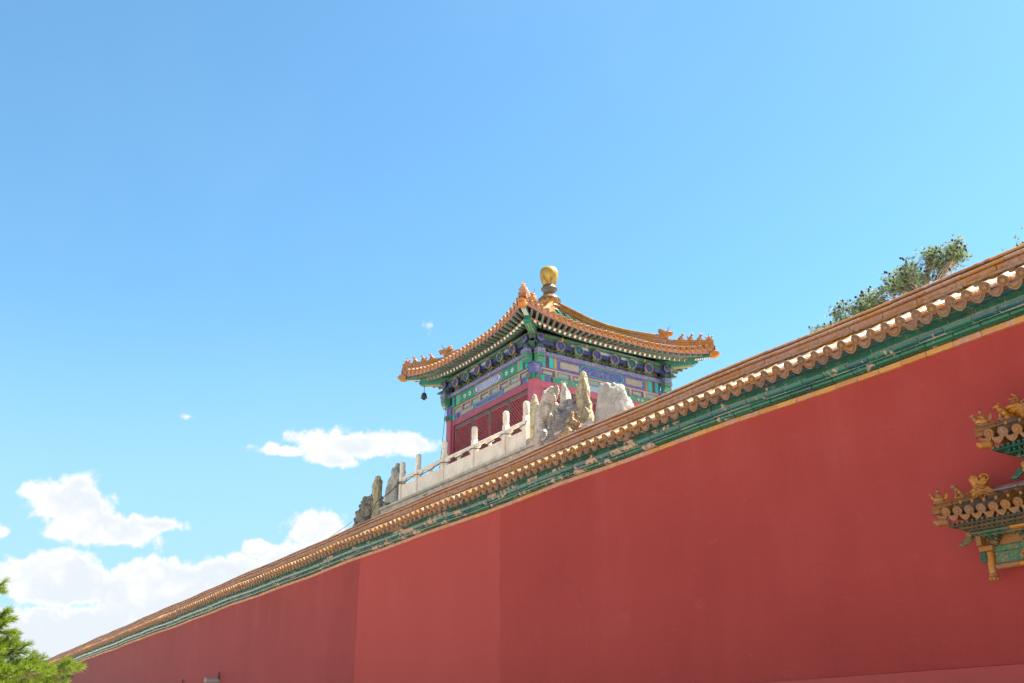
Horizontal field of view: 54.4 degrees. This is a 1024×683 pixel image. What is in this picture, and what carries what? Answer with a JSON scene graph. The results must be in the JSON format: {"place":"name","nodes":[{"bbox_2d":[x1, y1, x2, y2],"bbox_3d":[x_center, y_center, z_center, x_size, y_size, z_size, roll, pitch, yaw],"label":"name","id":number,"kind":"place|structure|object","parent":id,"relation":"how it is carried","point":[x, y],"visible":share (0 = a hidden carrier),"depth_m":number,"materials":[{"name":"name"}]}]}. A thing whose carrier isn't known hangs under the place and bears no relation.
{"place":"outdoors","nodes":[
{"label":"outdoors","id":0,"kind":"place"},
{"bbox_2d":[0,0,1023,661],"label":"sky","id":1,"kind":"structure","parent":0,"point":[230,230],"materials":[{"name":"blue"}]},
{"label":"ground","id":2,"kind":"structure","parent":0,"visible":0},
{"bbox_2d":[0,576,86,682],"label":"pine tree","id":3,"kind":"object","parent":2,"relation":"on","point":[34,668],"visible":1,"depth_m":9.36,"materials":[{"name":"green plant"}]},
{"bbox_2d":[43,244,1023,682],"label":"palace wall","id":4,"kind":"structure","parent":2,"relation":"on","point":[767,516],"depth_m":15.55,"materials":[{"name":"red paint"}]},
{"bbox_2d":[204,672,219,682],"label":"water spout","id":5,"kind":"object","parent":4,"relation":"attached to","point":[212,680],"visible":1,"depth_m":33.69,"materials":[{"name":"stone"}]},
{"bbox_2d":[928,393,1023,581],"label":"glazed gate hood","id":6,"kind":"object","parent":4,"relation":"attached to","point":[1000,534],"visible":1,"depth_m":11.20,"materials":[{"name":"brown ceramic"}]},
{"bbox_2d":[807,233,974,332],"bbox_3d":[12.093,5.088,29.587,1.722,16.268,6.664,14,-26,-30],"label":"pine tree","id":7,"kind":"object","parent":2,"relation":"on","point":[907,280],"visible":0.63,"depth_m":31.17,"materials":[{"name":"green plant"}]},
{"bbox_2d":[999,227,1023,250],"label":"coned pine tree","id":8,"kind":"object","parent":2,"relation":"on","point":[1015,237],"visible":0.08,"depth_m":28.55,"materials":[{"name":"green plant"}]},
{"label":"hill","id":9,"kind":"structure","parent":0,"visible":0},
{"bbox_2d":[352,494,383,526],"bbox_3d":[-5.028,6.136,35.152,1.151,1.477,1.528,14,-26,-30],"label":"porous rock","id":10,"kind":"object","parent":9,"relation":"on","point":[366,505],"visible":0.33,"depth_m":34.72,"materials":[{"name":"grey stone"}]},
{"bbox_2d":[378,429,563,514],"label":"stone terrace","id":11,"kind":"structure","parent":9,"relation":"on","point":[499,460],"depth_m":29.29,"materials":[{"name":"stone"}]},
{"bbox_2d":[371,476,383,517],"bbox_3d":[-4.654,5.546,34.593,0.421,1.863,0.576,14,-26,-30],"label":"standing rock","id":12,"kind":"object","parent":11,"relation":"on","point":[376,487],"visible":0.66,"depth_m":34.57,"materials":[{"name":"grey stone"}]},
{"bbox_2d":[383,463,405,512],"bbox_3d":[-4.045,5.173,34.118,0.777,1.855,1.481,8,-24,-18],"label":"grey rock","id":13,"kind":"object","parent":11,"relation":"on","point":[392,495],"visible":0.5,"depth_m":33.66,"materials":[{"name":"grey stone"}]},
{"bbox_2d":[398,401,529,499],"bbox_3d":[-1.629,3.461,30.170,0.200,1.337,7.647,14,-26,-30],"label":"stone balustrade","id":14,"kind":"object","parent":11,"relation":"on","point":[507,443],"visible":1,"depth_m":29.54,"materials":[{"name":"white stone"}]},
{"bbox_2d":[357,485,396,522],"bbox_3d":[-4.572,5.549,33.922,0.114,0.822,2.614,16,-27,-34],"label":"lightning wire","id":15,"kind":"object","parent":14,"relation":"attached to","point":[378,500],"visible":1,"depth_m":33.89,"materials":[{"name":"grey metal"}]},
{"bbox_2d":[397,420,526,483],"bbox_3d":[-1.706,3.465,30.029,0.076,0.182,7.831,14,-26,-30],"label":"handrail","id":16,"kind":"object","parent":14,"relation":"attached to","point":[462,454],"visible":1,"depth_m":29.61,"materials":[{"name":"grey stone"}]},
{"bbox_2d":[529,394,538,442],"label":"buff rock","id":17,"kind":"object","parent":11,"relation":"on","point":[533,403],"visible":0.44,"depth_m":28.43,"materials":[{"name":"beige stone"}]},
{"bbox_2d":[534,384,558,448],"bbox_3d":[0.994,2.177,26.928,0.876,1.819,1.183,-8,-24,19],"label":"pale rock","id":18,"kind":"object","parent":11,"relation":"on","point":[547,405],"visible":0.65,"depth_m":26.57,"materials":[{"name":"grey stone"}]},
{"bbox_2d":[397,266,720,463],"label":"pavilion","id":19,"kind":"structure","parent":11,"relation":"on","point":[527,346],"depth_m":33.92,"materials":[{"name":"wood"}]},
{"bbox_2d":[421,386,426,399],"bbox_3d":[-3.251,1.908,36.863,0.256,0.570,0.256,14,-26,-30],"label":"wind bell","id":20,"kind":"object","parent":19,"relation":"hanging from","point":[424,396],"visible":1,"depth_m":36.77,"materials":[{"name":"brown metal"}]},
{"bbox_2d":[454,418,471,461],"bbox_3d":[-1.683,4.326,34.833,0.110,3.135,1.171,14,-26,-30],"label":"lattice door","id":21,"kind":"structure","parent":19,"relation":"in","point":[463,437],"depth_m":35.22,"materials":[{"name":"paint"}]},
{"bbox_2d":[472,409,489,449],"bbox_3d":[-1.034,3.945,33.904,0.110,3.135,1.171,14,-26,-30],"label":"lattice door","id":22,"kind":"structure","parent":19,"relation":"in","point":[481,421],"depth_m":34.18,"materials":[{"name":"paint"}]},
{"bbox_2d":[490,399,508,443],"bbox_3d":[-0.386,3.564,32.976,0.110,3.135,1.171,14,-26,-30],"label":"lattice door","id":23,"kind":"structure","parent":19,"relation":"in","point":[496,412],"depth_m":33.46,"materials":[{"name":"paint"}]},
{"bbox_2d":[509,390,526,435],"bbox_3d":[0.263,3.182,32.048,0.110,3.135,1.171,14,-26,-30],"label":"lattice door","id":24,"kind":"structure","parent":19,"relation":"in","point":[516,414],"depth_m":32.53,"materials":[{"name":"paint"}]},
{"bbox_2d":[544,388,571,403],"bbox_3d":[1.456,3.085,31.811,1.171,3.135,0.110,14,-26,-30],"label":"lattice door","id":25,"kind":"structure","parent":19,"relation":"in","point":[558,399],"depth_m":32.32,"materials":[{"name":"paint"}]},
{"bbox_2d":[572,395,596,416],"bbox_3d":[2.459,3.332,32.411,1.171,3.135,0.110,14,-26,-30],"label":"lattice door","id":26,"kind":"structure","parent":19,"relation":"in","point":[593,401],"depth_m":33.02,"materials":[{"name":"paint"}]},
{"bbox_2d":[542,399,578,444],"bbox_3d":[1.342,2.337,26.038,1.155,1.556,0.833,-7,-23,16],"label":"dark veined rock","id":27,"kind":"object","parent":11,"relation":"on","point":[562,411],"visible":0.48,"depth_m":25.79,"materials":[{"name":"grey stone"}]},
{"bbox_2d":[558,381,570,405],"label":"white tipped rock","id":28,"kind":"object","parent":11,"relation":"on","point":[565,394],"visible":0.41,"depth_m":26.54,"materials":[{"name":"grey stone"}]},
{"bbox_2d":[559,411,581,437],"bbox_3d":[1.516,2.379,25.273,0.706,1.157,0.907,14,-26,-30],"label":"ochre rubble","id":29,"kind":"object","parent":11,"relation":"on","point":[573,423],"visible":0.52,"depth_m":25.12,"materials":[{"name":"brown stone"}]},
{"bbox_2d":[575,371,593,423],"bbox_3d":[1.873,1.685,25.879,0.605,1.972,0.553,-9,-24,21],"label":"tall buff rock","id":30,"kind":"object","parent":11,"relation":"on","point":[583,403],"visible":0.61,"depth_m":25.81,"materials":[{"name":"beige stone"}]},
{"bbox_2d":[580,419,593,428],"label":"white stone","id":31,"kind":"object","parent":11,"relation":"on","point":[587,422],"visible":0.27,"depth_m":24.71,"materials":[{"name":"grey stone"}]},
{"bbox_2d":[594,382,633,422],"bbox_3d":[2.462,1.880,25.093,1.095,1.670,1.654,14,-26,-30],"label":"grey boulder","id":32,"kind":"object","parent":9,"relation":"on","point":[613,398],"visible":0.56,"depth_m":24.83,"materials":[{"name":"grey stone"}]}
]}

